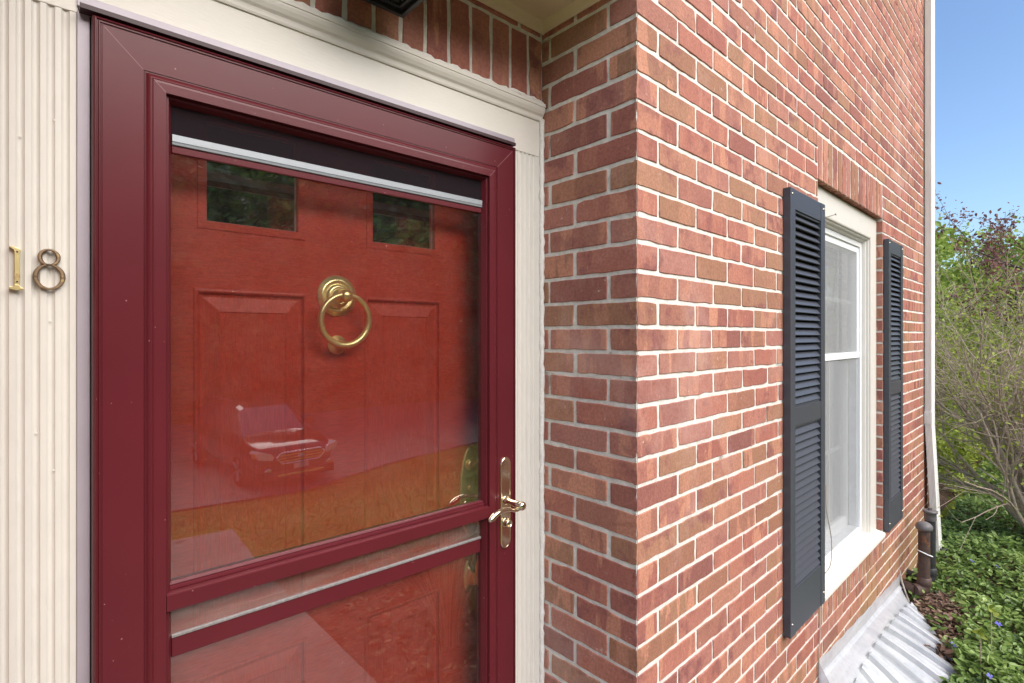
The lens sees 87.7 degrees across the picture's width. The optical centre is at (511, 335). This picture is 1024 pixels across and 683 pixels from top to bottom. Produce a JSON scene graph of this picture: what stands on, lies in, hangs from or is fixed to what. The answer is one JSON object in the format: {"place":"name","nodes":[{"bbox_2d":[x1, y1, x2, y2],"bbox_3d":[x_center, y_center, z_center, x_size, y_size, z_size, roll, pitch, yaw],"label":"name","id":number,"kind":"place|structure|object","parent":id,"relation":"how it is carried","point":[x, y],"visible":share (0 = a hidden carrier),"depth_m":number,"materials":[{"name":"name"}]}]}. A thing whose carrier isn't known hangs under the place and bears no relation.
{"place":"outdoors","nodes":[
{"label":"outdoors","id":0,"kind":"place"},
{"bbox_2d":[938,346,1019,538],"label":"ground","id":1,"kind":"structure","parent":0,"point":[943,512],"depth_m":5.62,"materials":[{"name":"plant"}]},
{"bbox_2d":[0,0,947,682],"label":"brick house","id":2,"kind":"structure","parent":1,"relation":"on","point":[494,342],"depth_m":1.34,"materials":[{"name":"red brick"}]},
{"bbox_2d":[9,246,22,290],"bbox_3d":[-0.741,-0.100,0.797,0.016,0.066,0.008,0,0,-42],"label":"house number","id":3,"kind":"object","parent":2,"relation":"attached to","point":[16,286],"visible":1,"depth_m":0.80,"materials":[{"name":"gold metal"}]},
{"bbox_2d":[33,249,65,289],"bbox_3d":[-0.713,-0.102,0.822,0.039,0.063,0.008,0,0,-42],"label":"house number","id":4,"kind":"object","parent":2,"relation":"attached to","point":[36,271],"visible":1,"depth_m":0.82,"materials":[{"name":"brown metal"}]},
{"bbox_2d":[91,15,525,682],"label":"storm door","id":5,"kind":"structure","parent":2,"relation":"in","point":[143,83],"depth_m":0.94,"materials":[{"name":"red metal"}]},
{"bbox_2d":[171,111,477,682],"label":"front door","id":6,"kind":"structure","parent":2,"relation":"in","point":[324,337],"depth_m":1.18,"materials":[{"name":"red paint"}]},
{"bbox_2d":[363,0,423,17],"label":"porch lantern","id":7,"kind":"object","parent":2,"relation":"hanging from","point":[402,8],"visible":1,"depth_m":1.16,"materials":[{"name":"black metal"}]},
{"bbox_2d":[818,485,832,662],"bbox_3d":[1.310,1.040,2.231,0.072,0.840,0.030,0,0,-35],"label":"cable","id":8,"kind":"object","parent":2,"relation":"attached to","point":[825,573],"visible":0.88,"depth_m":2.22,"materials":[{"name":"grey plastic"}]},
{"bbox_2d":[817,186,885,603],"bbox_3d":[1.515,0.300,2.785,1.099,2.000,0.549,0,0,-42],"label":"window","id":9,"kind":"structure","parent":2,"relation":"in","point":[850,234],"depth_m":2.87,"materials":[{"name":"beige paint"}]},
{"bbox_2d":[899,569,909,602],"bbox_3d":[2.385,1.534,3.233,0.014,0.189,0.102,0,0,-2],"label":"cable","id":10,"kind":"object","parent":2,"relation":"attached to","point":[903,586],"visible":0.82,"depth_m":3.25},
{"bbox_2d":[900,521,932,595],"bbox_3d":[2.441,1.348,3.258,0.117,0.447,0.205,0,0,-42],"label":"vent pipe","id":11,"kind":"object","parent":2,"relation":"attached to","point":[923,578],"visible":0.94,"depth_m":3.20,"materials":[{"name":"brown metal"}]},
{"bbox_2d":[906,507,937,581],"bbox_3d":[2.568,1.324,3.391,0.111,0.482,0.217,0,0,-42],"label":"vent pipe","id":12,"kind":"object","parent":2,"relation":"attached to","point":[930,515],"visible":0.48,"depth_m":3.32,"materials":[{"name":"metal"}]},
{"bbox_2d":[904,447,1023,679],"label":"planting bed","id":13,"kind":"object","parent":1,"relation":"on","point":[943,496],"visible":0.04,"depth_m":4.46,"materials":[{"name":"green plant"}]},
{"bbox_2d":[819,574,957,682],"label":"window well cover","id":14,"kind":"object","parent":13,"relation":"on","point":[887,636],"depth_m":2.55,"materials":[{"name":"white plastic"}]},
{"bbox_2d":[924,639,955,661],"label":"dead leaves","id":15,"kind":"object","parent":13,"relation":"on","point":[944,651],"visible":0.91,"depth_m":2.63,"materials":[{"name":"brown plant"}]},
{"bbox_2d":[903,540,1023,682],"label":"leaf litter","id":16,"kind":"object","parent":13,"relation":"on","point":[934,597],"visible":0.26,"depth_m":3.12,"materials":[{"name":"plant"}]},
{"bbox_2d":[904,454,1023,682],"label":"groundcover","id":17,"kind":"object","parent":13,"relation":"on","point":[970,648],"visible":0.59,"depth_m":3.32,"materials":[{"name":"green plant"}]},
{"bbox_2d":[928,409,1002,497],"bbox_3d":[4.450,1.244,5.649,1.266,0.936,1.161,0,0,-42],"label":"bush","id":18,"kind":"object","parent":13,"relation":"on","point":[940,444],"visible":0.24,"depth_m":5.59,"materials":[{"name":"green plant"}]},
{"bbox_2d":[926,238,1023,552],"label":"deciduous bush","id":19,"kind":"object","parent":13,"relation":"on","point":[1005,431],"visible":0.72,"depth_m":4.21,"materials":[{"name":"green plant"}]},
{"bbox_2d":[971,627,986,671],"bbox_3d":[2.167,1.468,2.475,0.041,0.224,0.057,0,0,15],"label":"seedling","id":20,"kind":"object","parent":13,"relation":"on","point":[979,632],"visible":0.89,"depth_m":2.47,"materials":[{"name":"green plant"}]},
{"bbox_2d":[935,182,1023,333],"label":"purple leaf tree","id":21,"kind":"object","parent":13,"relation":"on","point":[996,260],"visible":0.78,"depth_m":6.88,"materials":[{"name":"green plant"}]},
{"bbox_2d":[935,235,1023,462],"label":"deciduous shrub","id":22,"kind":"object","parent":13,"relation":"on","point":[976,338],"visible":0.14,"depth_m":6.25,"materials":[{"name":"green plant"}]},
{"bbox_2d":[935,231,1023,454],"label":"deciduous shrub","id":23,"kind":"object","parent":13,"relation":"on","point":[980,325],"visible":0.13,"depth_m":7.11,"materials":[{"name":"green plant"}]},
{"bbox_2d":[985,605,998,666],"bbox_3d":[2.299,1.433,2.549,0.061,0.295,0.049,0,0,-42],"label":"seedling","id":24,"kind":"object","parent":13,"relation":"on","point":[991,609],"visible":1,"depth_m":2.54,"materials":[{"name":"green plant"}]},
{"bbox_2d":[935,212,992,329],"bbox_3d":[12.283,-1.040,16.881,6.006,5.562,5.950,0,0,-16],"label":"leafy tree","id":25,"kind":"object","parent":1,"relation":"on","point":[950,254],"visible":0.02,"depth_m":15.52,"materials":[{"name":"green plant"}]},
{"bbox_2d":[935,209,1023,398],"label":"leafy tree","id":26,"kind":"object","parent":1,"relation":"on","point":[965,270],"visible":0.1,"depth_m":10.93,"materials":[{"name":"green plant"}]},
{"bbox_2d":[935,221,1023,372],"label":"leafy tree","id":27,"kind":"object","parent":1,"relation":"on","point":[943,237],"visible":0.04,"depth_m":9.89,"materials":[{"name":"green plant"}]},
{"bbox_2d":[972,239,1023,337],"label":"leafy tree","id":28,"kind":"object","parent":1,"relation":"on","point":[1012,258],"visible":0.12,"depth_m":10.16,"materials":[{"name":"green plant"}]},
{"bbox_2d":[935,0,1023,314],"label":"sky","id":29,"kind":"structure","parent":0,"point":[979,44],"materials":[{"name":"blue"}]}
]}

